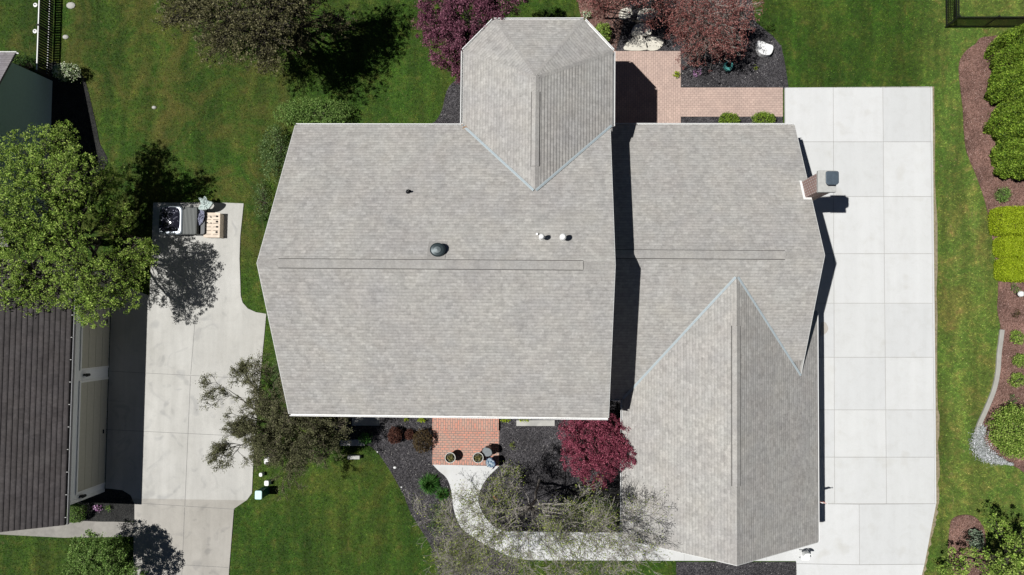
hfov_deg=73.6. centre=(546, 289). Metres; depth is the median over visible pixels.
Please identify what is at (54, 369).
garage
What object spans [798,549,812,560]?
garden chair
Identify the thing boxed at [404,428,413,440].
barberry
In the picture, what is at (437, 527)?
groundcover
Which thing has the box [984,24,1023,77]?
arborvitae
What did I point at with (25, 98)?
house
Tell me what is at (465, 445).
porch floor
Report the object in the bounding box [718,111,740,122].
box shrub
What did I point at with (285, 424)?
budding tree
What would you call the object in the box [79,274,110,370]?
garage door
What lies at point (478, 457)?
planter
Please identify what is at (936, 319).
soil strip
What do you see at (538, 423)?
stepping stone
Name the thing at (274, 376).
shrub
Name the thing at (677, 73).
plant
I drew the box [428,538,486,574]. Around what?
groundcover
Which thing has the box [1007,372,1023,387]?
shrub
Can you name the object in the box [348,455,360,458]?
garden bench
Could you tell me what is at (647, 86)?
patio
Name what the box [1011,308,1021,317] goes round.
shrub
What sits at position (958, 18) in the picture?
metal fence
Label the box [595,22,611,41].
shrub
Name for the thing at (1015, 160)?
bush
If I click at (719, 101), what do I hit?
patio path
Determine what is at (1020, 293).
globe lamp
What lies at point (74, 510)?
boxwood
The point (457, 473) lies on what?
front path
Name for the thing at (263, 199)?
shrub
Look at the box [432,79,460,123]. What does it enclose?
mulch bed
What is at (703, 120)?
patio strip bed
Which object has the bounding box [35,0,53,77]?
picket fence
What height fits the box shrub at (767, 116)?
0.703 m
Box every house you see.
[0,51,52,246]
[257,17,838,565]
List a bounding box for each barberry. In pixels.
[387,426,402,444]
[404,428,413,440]
[412,428,433,452]
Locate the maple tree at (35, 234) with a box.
[0,119,160,327]
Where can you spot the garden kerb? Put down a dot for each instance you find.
(984, 412)
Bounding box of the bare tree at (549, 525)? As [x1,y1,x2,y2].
[403,459,673,574]
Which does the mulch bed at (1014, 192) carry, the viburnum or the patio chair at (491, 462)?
the viburnum
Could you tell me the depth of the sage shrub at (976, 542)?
33.52 m
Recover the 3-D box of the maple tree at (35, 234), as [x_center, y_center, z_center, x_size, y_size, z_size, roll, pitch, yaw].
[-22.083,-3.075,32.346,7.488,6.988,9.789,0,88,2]
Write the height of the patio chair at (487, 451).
0.860 m
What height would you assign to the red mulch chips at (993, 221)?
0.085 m
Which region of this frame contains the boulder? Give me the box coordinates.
[756,41,772,56]
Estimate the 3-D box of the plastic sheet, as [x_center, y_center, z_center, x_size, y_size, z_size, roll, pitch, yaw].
[-17.426,-4.432,34.850,0.803,0.237,0.750,0,88,2]
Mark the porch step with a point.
(473, 424)
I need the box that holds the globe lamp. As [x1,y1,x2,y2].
[1014,291,1023,296]
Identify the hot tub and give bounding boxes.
[159,206,207,235]
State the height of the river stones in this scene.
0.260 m
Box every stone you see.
[66,2,74,8]
[340,439,364,445]
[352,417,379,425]
[516,420,554,425]
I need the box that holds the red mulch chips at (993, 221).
[579,1,1023,574]
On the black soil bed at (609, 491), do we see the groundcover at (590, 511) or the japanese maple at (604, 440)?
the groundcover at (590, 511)
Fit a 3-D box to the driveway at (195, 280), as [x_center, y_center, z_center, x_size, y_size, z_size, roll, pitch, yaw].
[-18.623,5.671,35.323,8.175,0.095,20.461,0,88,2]
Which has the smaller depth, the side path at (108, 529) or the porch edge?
the porch edge
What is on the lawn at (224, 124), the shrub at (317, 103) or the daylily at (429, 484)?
the shrub at (317, 103)
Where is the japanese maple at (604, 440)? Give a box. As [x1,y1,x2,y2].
[557,413,636,491]
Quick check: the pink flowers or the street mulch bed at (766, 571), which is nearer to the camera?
the street mulch bed at (766, 571)
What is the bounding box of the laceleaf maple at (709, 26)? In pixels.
[660,0,766,71]
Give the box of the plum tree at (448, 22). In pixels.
[411,0,528,84]
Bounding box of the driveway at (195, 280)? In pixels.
[105,203,265,574]
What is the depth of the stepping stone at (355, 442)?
34.95 m
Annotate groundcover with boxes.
[427,501,448,535]
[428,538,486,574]
[562,496,619,530]
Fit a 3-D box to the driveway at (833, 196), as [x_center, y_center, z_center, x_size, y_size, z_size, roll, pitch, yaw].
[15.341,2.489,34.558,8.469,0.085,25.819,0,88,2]
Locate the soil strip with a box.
[922,87,939,574]
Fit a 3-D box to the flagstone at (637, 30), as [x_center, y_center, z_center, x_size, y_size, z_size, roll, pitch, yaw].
[4.912,-13.443,35.332,1.067,0.120,0.712,0,88,2]
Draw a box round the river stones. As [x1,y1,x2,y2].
[968,423,1013,465]
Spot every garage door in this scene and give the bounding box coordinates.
[75,377,108,494]
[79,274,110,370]
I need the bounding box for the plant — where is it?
[673,71,679,78]
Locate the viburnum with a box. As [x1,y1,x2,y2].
[985,401,1023,459]
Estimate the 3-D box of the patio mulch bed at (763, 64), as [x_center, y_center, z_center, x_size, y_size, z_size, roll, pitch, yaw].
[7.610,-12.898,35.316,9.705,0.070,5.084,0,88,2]
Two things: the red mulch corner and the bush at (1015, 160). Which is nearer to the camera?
the bush at (1015, 160)
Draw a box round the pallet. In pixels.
[203,213,223,237]
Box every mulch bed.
[70,488,133,521]
[326,400,622,574]
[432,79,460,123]
[616,0,788,88]
[676,562,795,574]
[948,515,994,574]
[958,35,1023,471]
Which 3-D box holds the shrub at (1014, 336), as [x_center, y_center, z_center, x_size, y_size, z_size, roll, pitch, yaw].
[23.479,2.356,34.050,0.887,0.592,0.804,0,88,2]
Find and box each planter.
[445,452,455,462]
[473,452,483,462]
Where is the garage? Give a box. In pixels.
[0,259,110,531]
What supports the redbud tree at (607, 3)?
on the patio mulch bed at (763, 64)
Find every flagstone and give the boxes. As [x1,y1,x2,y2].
[619,8,631,19]
[623,36,647,50]
[631,23,651,36]
[637,8,656,20]
[646,37,663,50]
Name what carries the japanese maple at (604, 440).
on the mulch bed at (540, 470)
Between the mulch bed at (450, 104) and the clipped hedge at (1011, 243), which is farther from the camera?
the mulch bed at (450, 104)
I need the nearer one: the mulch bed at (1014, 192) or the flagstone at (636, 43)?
the mulch bed at (1014, 192)
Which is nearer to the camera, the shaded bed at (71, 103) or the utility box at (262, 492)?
the utility box at (262, 492)
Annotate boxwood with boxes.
[69,503,88,523]
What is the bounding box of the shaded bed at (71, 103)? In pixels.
[44,62,107,196]
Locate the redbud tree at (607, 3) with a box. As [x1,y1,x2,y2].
[576,0,677,31]
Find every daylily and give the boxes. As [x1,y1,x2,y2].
[418,472,440,496]
[435,487,448,500]
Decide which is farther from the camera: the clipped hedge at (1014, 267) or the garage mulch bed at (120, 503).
the garage mulch bed at (120, 503)
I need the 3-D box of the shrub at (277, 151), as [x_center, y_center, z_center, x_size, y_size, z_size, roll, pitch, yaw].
[-13.950,-7.026,34.957,1.682,1.431,3.130,0,88,2]
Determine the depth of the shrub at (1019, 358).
33.92 m
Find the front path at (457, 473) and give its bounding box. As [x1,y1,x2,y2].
[434,465,795,560]
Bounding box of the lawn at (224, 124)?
[0,0,1023,574]
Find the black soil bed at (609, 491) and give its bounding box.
[566,489,619,531]
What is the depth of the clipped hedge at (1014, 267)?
33.56 m
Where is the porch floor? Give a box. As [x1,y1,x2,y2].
[432,430,498,460]
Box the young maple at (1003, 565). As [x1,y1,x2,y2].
[934,512,1023,574]
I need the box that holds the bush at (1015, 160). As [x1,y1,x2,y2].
[988,137,1023,180]
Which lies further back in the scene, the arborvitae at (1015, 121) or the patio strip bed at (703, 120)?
the patio strip bed at (703, 120)
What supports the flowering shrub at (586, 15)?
on the red mulch corner
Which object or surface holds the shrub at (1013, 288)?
on the mulch bed at (1014, 192)
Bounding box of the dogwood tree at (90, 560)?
[61,529,148,574]
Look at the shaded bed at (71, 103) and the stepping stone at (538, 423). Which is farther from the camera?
the shaded bed at (71, 103)
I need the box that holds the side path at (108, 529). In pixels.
[0,521,133,537]
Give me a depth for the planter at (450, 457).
34.20 m
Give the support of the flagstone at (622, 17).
on the patio mulch bed at (763, 64)
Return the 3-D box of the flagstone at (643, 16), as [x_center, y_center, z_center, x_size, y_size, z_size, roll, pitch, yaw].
[5.209,-14.208,35.337,1.051,0.150,0.680,0,88,2]
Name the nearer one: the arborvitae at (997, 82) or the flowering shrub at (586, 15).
the arborvitae at (997, 82)
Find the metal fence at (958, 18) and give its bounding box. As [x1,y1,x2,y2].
[945,0,1023,27]
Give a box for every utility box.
[255,486,269,498]
[264,479,270,485]
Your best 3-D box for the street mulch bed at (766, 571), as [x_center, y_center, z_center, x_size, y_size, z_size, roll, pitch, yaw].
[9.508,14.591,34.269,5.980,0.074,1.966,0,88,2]
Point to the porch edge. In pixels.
(444, 462)
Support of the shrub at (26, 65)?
on the lawn at (224, 124)
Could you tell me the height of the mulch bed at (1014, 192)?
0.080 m
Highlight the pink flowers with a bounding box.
[93,505,101,510]
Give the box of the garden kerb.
[974,329,1004,437]
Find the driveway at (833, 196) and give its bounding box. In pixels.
[784,86,935,574]
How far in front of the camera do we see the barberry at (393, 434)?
34.38 m
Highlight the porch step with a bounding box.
[432,418,498,430]
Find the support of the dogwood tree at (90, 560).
on the lawn at (224, 124)
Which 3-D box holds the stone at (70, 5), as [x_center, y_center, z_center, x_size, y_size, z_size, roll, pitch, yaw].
[-25.219,-15.081,36.196,0.492,0.080,0.364,0,88,2]
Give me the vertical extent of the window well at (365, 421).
0.060 m
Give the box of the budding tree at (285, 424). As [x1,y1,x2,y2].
[195,352,354,500]
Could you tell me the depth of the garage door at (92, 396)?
34.21 m
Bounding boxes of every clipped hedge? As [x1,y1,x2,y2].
[987,205,1023,236]
[991,235,1023,258]
[993,257,1023,282]
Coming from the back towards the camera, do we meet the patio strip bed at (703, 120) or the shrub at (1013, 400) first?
the patio strip bed at (703, 120)
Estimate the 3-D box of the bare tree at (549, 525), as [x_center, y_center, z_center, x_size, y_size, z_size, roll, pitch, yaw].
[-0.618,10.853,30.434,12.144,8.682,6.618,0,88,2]
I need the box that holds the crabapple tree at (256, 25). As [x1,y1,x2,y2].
[148,0,356,77]
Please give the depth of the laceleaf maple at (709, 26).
32.12 m
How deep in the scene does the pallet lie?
35.15 m
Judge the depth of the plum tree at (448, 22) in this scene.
30.80 m
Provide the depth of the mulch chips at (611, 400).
34.78 m
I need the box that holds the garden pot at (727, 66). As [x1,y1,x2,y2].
[723,61,732,70]
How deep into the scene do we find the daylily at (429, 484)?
34.50 m
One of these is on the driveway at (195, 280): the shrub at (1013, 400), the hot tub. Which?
the hot tub
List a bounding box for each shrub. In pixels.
[13,55,39,72]
[52,61,81,81]
[253,179,271,221]
[256,123,288,182]
[270,353,281,398]
[272,97,353,124]
[357,432,371,444]
[582,10,591,19]
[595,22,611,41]
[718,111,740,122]
[751,111,775,122]
[966,529,984,549]
[994,186,1011,202]
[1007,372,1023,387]
[1008,394,1019,403]
[1009,353,1023,368]
[1010,284,1020,292]
[1010,329,1023,344]
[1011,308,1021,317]
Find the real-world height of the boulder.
0.350 m
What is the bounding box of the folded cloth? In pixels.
[198,210,204,225]
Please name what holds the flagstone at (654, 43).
on the patio mulch bed at (763, 64)
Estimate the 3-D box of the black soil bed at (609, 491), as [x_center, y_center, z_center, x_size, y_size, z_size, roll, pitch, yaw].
[2.520,11.155,34.572,3.081,0.066,2.226,0,88,2]
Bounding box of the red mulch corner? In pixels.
[578,0,626,50]
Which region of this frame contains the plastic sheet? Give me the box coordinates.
[198,196,213,209]
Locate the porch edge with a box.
[432,460,498,465]
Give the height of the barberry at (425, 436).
0.996 m
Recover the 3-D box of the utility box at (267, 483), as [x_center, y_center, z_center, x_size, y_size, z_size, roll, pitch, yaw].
[-14.231,9.846,34.879,0.240,0.350,0.270,0,88,2]
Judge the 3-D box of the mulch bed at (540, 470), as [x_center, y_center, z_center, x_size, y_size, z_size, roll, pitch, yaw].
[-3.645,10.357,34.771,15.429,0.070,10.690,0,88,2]
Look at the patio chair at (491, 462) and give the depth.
34.26 m
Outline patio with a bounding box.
[613,51,680,122]
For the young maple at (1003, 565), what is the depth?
31.43 m
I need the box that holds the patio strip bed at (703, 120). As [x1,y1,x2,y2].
[681,117,782,122]
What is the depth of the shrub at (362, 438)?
34.72 m
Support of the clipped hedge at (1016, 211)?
on the mulch bed at (1014, 192)
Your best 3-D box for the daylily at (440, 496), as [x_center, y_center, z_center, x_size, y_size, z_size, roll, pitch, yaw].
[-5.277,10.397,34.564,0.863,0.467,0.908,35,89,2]
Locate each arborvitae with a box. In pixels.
[983,98,1023,144]
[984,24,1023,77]
[984,60,1023,107]
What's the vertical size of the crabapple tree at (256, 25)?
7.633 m
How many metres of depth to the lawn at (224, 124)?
35.19 m
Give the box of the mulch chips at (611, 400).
[335,0,796,574]
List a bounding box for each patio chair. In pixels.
[482,444,494,456]
[486,456,495,468]
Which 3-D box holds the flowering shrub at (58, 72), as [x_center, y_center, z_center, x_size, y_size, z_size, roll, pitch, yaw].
[-24.956,-11.320,35.578,1.573,1.094,1.132,0,88,2]
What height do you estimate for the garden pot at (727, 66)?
0.550 m
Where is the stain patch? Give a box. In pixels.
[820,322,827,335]
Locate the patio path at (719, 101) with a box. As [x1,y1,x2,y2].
[681,87,782,116]
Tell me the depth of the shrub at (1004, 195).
34.21 m
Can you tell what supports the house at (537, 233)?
on the lawn at (224, 124)
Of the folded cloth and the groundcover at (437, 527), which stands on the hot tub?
the folded cloth

